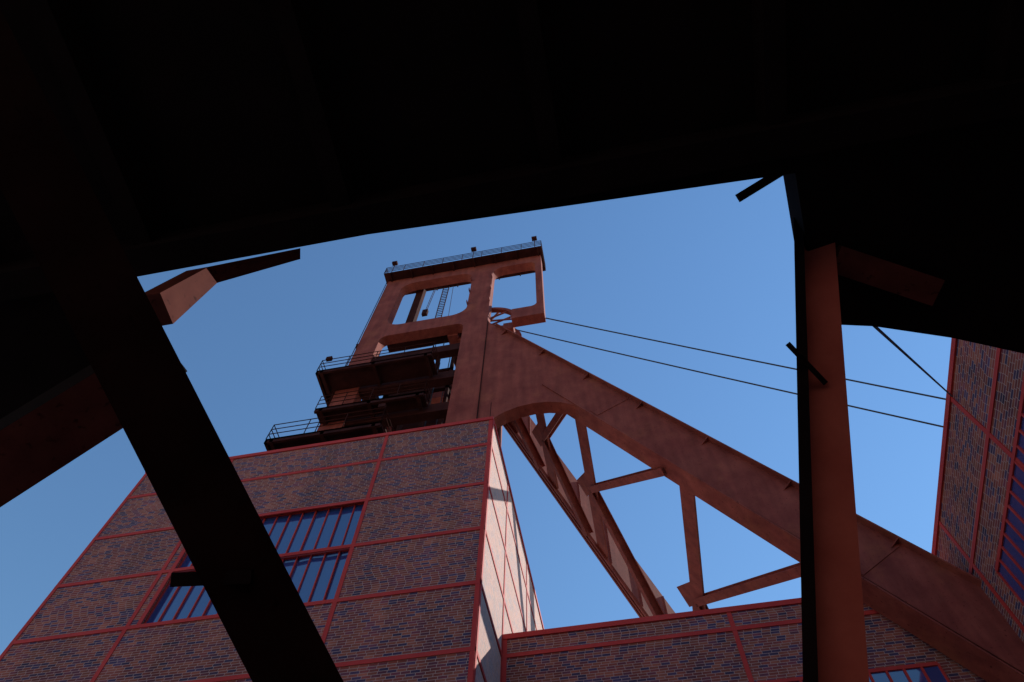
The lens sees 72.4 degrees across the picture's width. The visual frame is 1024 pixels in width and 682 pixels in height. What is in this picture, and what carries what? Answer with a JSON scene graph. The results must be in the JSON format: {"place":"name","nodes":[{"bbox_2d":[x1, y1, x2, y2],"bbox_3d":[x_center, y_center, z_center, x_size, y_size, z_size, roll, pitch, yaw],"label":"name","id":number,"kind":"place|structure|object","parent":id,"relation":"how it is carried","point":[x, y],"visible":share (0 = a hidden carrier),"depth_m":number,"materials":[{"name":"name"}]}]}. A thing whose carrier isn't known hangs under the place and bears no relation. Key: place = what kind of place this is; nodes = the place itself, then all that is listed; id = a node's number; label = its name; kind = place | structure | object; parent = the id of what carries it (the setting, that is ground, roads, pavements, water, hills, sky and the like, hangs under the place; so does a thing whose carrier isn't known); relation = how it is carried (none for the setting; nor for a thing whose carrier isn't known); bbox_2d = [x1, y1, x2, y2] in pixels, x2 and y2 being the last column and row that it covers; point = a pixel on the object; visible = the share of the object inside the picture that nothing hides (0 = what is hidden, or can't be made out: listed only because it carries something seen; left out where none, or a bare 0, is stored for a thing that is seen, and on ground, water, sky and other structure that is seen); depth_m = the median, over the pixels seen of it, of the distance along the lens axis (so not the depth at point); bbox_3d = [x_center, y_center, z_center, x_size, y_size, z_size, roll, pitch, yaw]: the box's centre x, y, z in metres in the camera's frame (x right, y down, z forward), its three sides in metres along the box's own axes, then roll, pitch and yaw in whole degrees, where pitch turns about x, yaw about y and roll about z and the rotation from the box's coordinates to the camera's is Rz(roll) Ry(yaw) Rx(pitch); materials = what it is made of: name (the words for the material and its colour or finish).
{"place":"outdoors","nodes":[
{"label":"outdoors","id":0,"kind":"place"},
{"bbox_2d":[0,176,950,654],"label":"sky","id":1,"kind":"structure","parent":0,"point":[704,268],"materials":[{"name":"blue"}]},
{"bbox_2d":[0,0,1023,681],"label":"steel beams","id":2,"kind":"structure","parent":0,"point":[774,130],"depth_m":6.79,"materials":[{"name":"black metal"}]},
{"bbox_2d":[0,9,782,681],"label":"diagonal beam","id":3,"kind":"structure","parent":2,"relation":"attached to","point":[140,373],"depth_m":4.71,"materials":[{"name":"black metal"}]},
{"bbox_2d":[0,0,1023,418],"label":"bridge deck","id":4,"kind":"structure","parent":2,"relation":"on","point":[206,106],"depth_m":7.12,"materials":[{"name":"metal"}]},
{"bbox_2d":[804,243,868,681],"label":"support column","id":5,"kind":"structure","parent":2,"relation":"attached to","point":[841,644],"depth_m":5.89,"materials":[{"name":"brown metal"}]},
{"label":"ground","id":6,"kind":"structure","parent":0,"visible":0},
{"bbox_2d":[475,428,542,681],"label":"building wall","id":7,"kind":"structure","parent":6,"relation":"on","point":[489,654],"depth_m":23.62,"materials":[{"name":"brick"}]},
{"bbox_2d":[0,339,1023,681],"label":"brick walls","id":8,"kind":"structure","parent":6,"relation":"on","point":[406,623],"depth_m":19.74,"materials":[{"name":"brown brick"}]},
{"bbox_2d":[382,273,1023,681],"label":"headframe support struts","id":9,"kind":"object","parent":8,"relation":"on","point":[590,517],"visible":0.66,"depth_m":27.18,"materials":[{"name":"brown metal"}]},
{"bbox_2d":[264,246,545,450],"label":"tower platforms","id":10,"kind":"object","parent":9,"relation":"on","point":[410,409],"visible":0.42,"depth_m":35.28,"materials":[{"name":"brown metal"}]},
{"bbox_2d":[266,240,545,438],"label":"railings","id":11,"kind":"object","parent":10,"relation":"on","point":[443,260],"visible":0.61,"depth_m":33.72,"materials":[{"name":"metal"}]},
{"bbox_2d":[314,236,536,431],"bbox_3d":[-6.188,-0.540,40.107,15.925,26.750,3.001,-9,-64,6],"label":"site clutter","id":12,"kind":"object","parent":10,"relation":"attached to","point":[473,250],"visible":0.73,"depth_m":36.84,"materials":[{"name":"black metal"}]},
{"bbox_2d":[460,311,510,336],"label":"sheave spokes","id":13,"kind":"object","parent":10,"relation":"attached to","point":[499,320],"visible":0.12,"depth_m":42.49,"materials":[{"name":"brown metal"}]},
{"bbox_2d":[447,307,511,342],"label":"sheave rim","id":14,"kind":"object","parent":13,"relation":"attached to","point":[497,309],"visible":0.14,"depth_m":43.51,"materials":[{"name":"brown metal"}]},
{"bbox_2d":[424,318,945,427],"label":"ropes","id":15,"kind":"object","parent":13,"relation":"hanging from","point":[722,376],"visible":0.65,"depth_m":34.04,"materials":[{"name":"black metal"}]},
{"bbox_2d":[0,338,1023,681],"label":"steel frame strips","id":16,"kind":"object","parent":6,"relation":"on","point":[478,584],"visible":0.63,"depth_m":20.44,"materials":[{"name":"red metal"}]},
{"bbox_2d":[147,410,1023,681],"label":"windows","id":17,"kind":"structure","parent":16,"relation":"on","point":[934,674],"depth_m":21.09,"materials":[{"name":"blue glass"}]},
{"bbox_2d":[873,326,952,396],"bbox_3d":[7.819,0.634,13.144,9.302,8.509,0.036,37,-69,-16],"label":"stay cable","id":18,"kind":"object","parent":16,"relation":"attached to","point":[879,330],"visible":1,"depth_m":10.44,"materials":[{"name":"metal"}]},
{"bbox_2d":[317,255,1023,673],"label":"headframe","id":19,"kind":"object","parent":6,"relation":"on","point":[517,373],"visible":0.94,"depth_m":30.89,"materials":[{"name":"brown metal"}]}
]}

